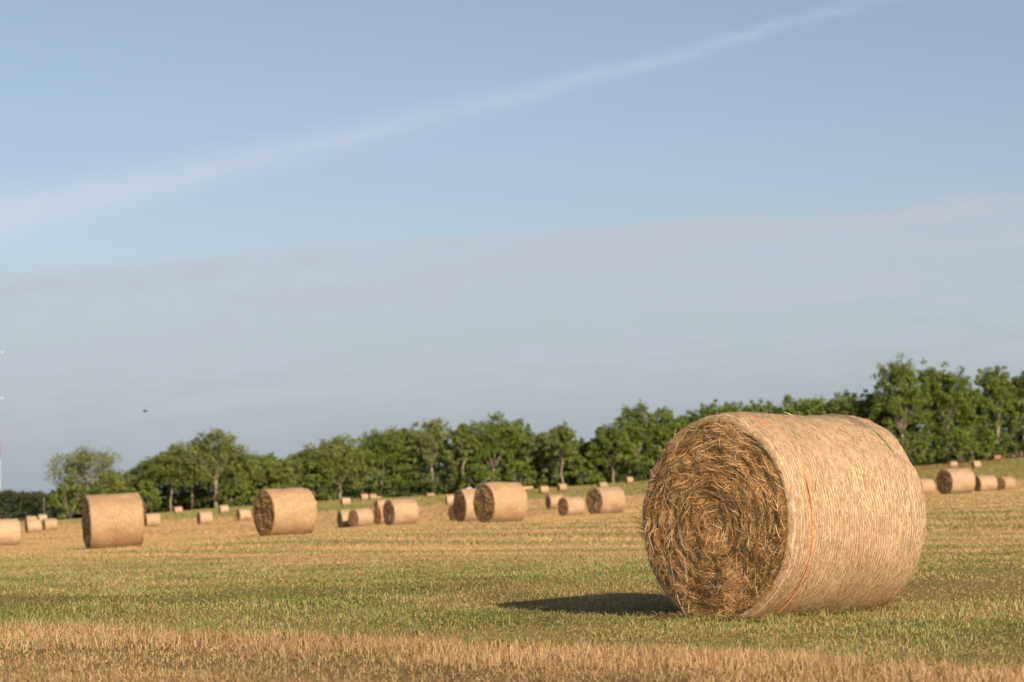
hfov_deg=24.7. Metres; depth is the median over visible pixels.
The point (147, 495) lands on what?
shrub
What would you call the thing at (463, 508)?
hay bale
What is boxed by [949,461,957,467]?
hay bale
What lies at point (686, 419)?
tree
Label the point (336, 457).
tree
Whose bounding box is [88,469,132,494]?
shrub
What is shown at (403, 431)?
tree
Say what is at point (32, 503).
woodland
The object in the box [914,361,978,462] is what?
tree
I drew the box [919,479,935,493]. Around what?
hay bale
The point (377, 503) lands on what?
hay bale
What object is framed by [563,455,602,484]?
shrub
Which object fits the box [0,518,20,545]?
hay bale
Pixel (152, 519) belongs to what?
hay bale
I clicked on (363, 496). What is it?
hay bale
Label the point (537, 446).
tree
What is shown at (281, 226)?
sky
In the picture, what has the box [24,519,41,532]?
hay bale
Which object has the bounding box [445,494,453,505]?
hay bale
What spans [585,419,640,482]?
tree
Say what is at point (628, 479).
hay bale
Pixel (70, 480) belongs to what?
shrub
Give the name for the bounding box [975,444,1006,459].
shrub
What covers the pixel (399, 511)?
hay bale
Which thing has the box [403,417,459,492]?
tree
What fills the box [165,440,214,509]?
tree
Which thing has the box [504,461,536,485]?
shrub
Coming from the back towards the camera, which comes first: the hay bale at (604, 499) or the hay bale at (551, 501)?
the hay bale at (551, 501)
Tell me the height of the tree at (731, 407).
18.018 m
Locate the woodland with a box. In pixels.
[0,384,1023,519]
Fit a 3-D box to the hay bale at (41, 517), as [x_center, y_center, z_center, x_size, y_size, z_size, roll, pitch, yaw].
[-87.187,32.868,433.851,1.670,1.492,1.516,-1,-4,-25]
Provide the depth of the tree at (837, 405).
555.12 m
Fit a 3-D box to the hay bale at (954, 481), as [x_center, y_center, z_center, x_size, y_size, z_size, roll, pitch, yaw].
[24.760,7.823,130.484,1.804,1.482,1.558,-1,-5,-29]
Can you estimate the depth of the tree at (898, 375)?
544.81 m
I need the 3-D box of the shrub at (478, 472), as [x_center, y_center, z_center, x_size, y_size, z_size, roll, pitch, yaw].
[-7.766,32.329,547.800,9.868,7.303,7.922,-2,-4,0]
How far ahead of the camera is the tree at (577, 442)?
558.84 m
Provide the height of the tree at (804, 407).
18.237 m
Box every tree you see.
[43,443,135,493]
[110,463,163,510]
[141,443,202,511]
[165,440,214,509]
[171,427,258,507]
[219,457,266,505]
[242,451,276,487]
[251,457,307,492]
[281,444,329,496]
[303,432,380,499]
[349,425,416,495]
[388,427,427,481]
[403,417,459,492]
[443,423,478,487]
[454,410,534,483]
[495,418,540,485]
[520,431,566,482]
[543,420,578,483]
[554,436,590,485]
[577,437,612,482]
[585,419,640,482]
[612,399,660,475]
[645,405,680,462]
[671,410,697,437]
[693,399,723,418]
[719,401,744,412]
[743,397,766,413]
[762,394,797,414]
[792,395,836,415]
[817,389,862,416]
[857,385,896,430]
[866,351,938,456]
[903,360,944,464]
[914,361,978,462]
[950,382,995,460]
[973,365,1022,451]
[1001,371,1023,448]
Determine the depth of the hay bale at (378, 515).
185.65 m
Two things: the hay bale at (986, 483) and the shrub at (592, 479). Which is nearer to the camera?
the hay bale at (986, 483)
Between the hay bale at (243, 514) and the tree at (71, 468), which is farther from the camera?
the tree at (71, 468)
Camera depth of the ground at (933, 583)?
18.85 m
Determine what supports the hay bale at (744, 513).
on the ground at (933, 583)
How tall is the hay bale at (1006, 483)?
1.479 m
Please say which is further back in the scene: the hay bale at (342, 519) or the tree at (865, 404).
the tree at (865, 404)
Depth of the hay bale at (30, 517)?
354.58 m
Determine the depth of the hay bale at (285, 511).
70.87 m
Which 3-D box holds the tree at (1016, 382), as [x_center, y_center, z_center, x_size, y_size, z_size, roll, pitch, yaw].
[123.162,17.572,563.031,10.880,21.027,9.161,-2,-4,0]
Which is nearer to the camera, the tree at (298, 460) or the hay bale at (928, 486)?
the hay bale at (928, 486)
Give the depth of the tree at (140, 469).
560.12 m
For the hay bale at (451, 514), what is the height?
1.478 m
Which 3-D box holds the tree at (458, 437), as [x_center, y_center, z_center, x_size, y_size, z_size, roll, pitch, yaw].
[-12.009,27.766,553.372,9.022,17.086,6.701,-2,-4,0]
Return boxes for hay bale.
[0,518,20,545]
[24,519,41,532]
[25,516,36,520]
[37,514,46,521]
[42,518,57,530]
[81,492,144,548]
[144,513,160,526]
[174,506,182,513]
[197,511,212,524]
[218,505,228,512]
[236,509,250,520]
[253,487,316,535]
[337,509,351,527]
[340,497,350,505]
[348,508,373,526]
[360,494,367,499]
[368,494,376,499]
[373,506,384,524]
[374,499,385,507]
[382,499,418,524]
[426,493,434,496]
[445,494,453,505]
[448,505,455,520]
[453,488,477,521]
[473,482,527,522]
[539,486,548,493]
[545,494,562,508]
[557,483,566,490]
[557,496,584,515]
[586,486,625,513]
[597,482,607,486]
[625,477,632,482]
[631,411,926,619]
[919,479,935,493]
[936,468,975,494]
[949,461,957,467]
[971,461,980,467]
[974,475,997,491]
[993,455,1000,459]
[997,476,1015,489]
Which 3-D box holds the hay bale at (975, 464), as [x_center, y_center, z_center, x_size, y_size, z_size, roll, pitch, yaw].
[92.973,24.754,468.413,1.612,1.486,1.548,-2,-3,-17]
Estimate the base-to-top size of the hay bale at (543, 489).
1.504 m
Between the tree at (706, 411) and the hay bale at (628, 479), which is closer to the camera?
the hay bale at (628, 479)
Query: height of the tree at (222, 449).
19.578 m
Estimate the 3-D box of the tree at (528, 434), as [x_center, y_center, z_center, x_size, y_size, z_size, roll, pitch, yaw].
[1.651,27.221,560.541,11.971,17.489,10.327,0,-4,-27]
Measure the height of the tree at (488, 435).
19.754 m
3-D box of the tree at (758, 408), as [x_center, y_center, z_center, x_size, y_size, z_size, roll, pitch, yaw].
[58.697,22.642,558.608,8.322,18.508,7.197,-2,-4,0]
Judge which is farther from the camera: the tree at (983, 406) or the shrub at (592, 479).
the tree at (983, 406)
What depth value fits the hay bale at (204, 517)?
259.88 m
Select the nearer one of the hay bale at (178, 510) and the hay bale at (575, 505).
the hay bale at (575, 505)
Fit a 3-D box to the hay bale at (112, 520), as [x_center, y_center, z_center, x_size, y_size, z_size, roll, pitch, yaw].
[-10.676,4.818,62.541,1.617,1.492,1.573,-2,-4,-19]
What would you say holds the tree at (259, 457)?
on the ground at (933, 583)
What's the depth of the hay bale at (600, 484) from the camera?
433.32 m
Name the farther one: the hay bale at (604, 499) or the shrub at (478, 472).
the shrub at (478, 472)
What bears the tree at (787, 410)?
on the ground at (933, 583)
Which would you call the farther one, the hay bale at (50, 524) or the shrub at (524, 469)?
the shrub at (524, 469)
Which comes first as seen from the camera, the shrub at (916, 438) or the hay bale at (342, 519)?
the hay bale at (342, 519)
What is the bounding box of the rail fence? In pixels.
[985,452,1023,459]
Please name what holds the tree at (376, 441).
on the ground at (933, 583)
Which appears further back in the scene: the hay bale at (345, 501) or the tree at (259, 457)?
the tree at (259, 457)
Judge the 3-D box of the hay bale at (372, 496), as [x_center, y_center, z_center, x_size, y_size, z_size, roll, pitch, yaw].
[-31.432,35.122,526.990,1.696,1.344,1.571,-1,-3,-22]
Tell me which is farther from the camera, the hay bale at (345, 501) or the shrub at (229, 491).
the shrub at (229, 491)
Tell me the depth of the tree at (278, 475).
549.37 m
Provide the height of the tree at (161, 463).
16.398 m
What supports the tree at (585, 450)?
on the ground at (933, 583)
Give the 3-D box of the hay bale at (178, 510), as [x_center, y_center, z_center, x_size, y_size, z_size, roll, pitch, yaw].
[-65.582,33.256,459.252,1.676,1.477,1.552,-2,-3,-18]
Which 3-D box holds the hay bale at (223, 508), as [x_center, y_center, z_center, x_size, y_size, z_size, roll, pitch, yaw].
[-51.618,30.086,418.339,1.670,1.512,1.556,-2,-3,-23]
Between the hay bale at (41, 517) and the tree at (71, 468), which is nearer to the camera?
the hay bale at (41, 517)
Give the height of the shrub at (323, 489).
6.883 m
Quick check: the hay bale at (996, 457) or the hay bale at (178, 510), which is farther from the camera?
the hay bale at (996, 457)
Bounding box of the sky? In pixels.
[0,0,1023,515]
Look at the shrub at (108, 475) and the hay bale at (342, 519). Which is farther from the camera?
the shrub at (108, 475)
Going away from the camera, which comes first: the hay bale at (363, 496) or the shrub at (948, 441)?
the hay bale at (363, 496)
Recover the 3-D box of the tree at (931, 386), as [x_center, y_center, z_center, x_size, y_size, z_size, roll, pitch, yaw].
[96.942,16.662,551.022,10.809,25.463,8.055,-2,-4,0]
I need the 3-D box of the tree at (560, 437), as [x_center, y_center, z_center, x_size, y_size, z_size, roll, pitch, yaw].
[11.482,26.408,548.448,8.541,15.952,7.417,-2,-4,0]
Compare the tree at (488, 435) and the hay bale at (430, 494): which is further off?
the tree at (488, 435)
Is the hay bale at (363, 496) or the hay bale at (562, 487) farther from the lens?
the hay bale at (363, 496)
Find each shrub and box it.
[44,476,92,519]
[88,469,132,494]
[130,479,162,513]
[215,482,250,506]
[297,474,338,500]
[459,464,499,488]
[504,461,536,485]
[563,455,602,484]
[580,474,605,484]
[899,432,942,465]
[930,427,987,462]
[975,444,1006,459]
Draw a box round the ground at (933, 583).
[0,456,1023,681]
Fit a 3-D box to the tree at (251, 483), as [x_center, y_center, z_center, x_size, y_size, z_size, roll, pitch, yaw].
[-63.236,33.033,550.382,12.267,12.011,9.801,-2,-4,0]
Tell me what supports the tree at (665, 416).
on the ground at (933, 583)
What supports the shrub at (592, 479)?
on the ground at (933, 583)
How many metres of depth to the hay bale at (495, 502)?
83.55 m
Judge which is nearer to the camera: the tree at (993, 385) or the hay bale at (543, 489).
the hay bale at (543, 489)
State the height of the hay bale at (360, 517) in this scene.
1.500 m
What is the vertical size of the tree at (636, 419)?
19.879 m

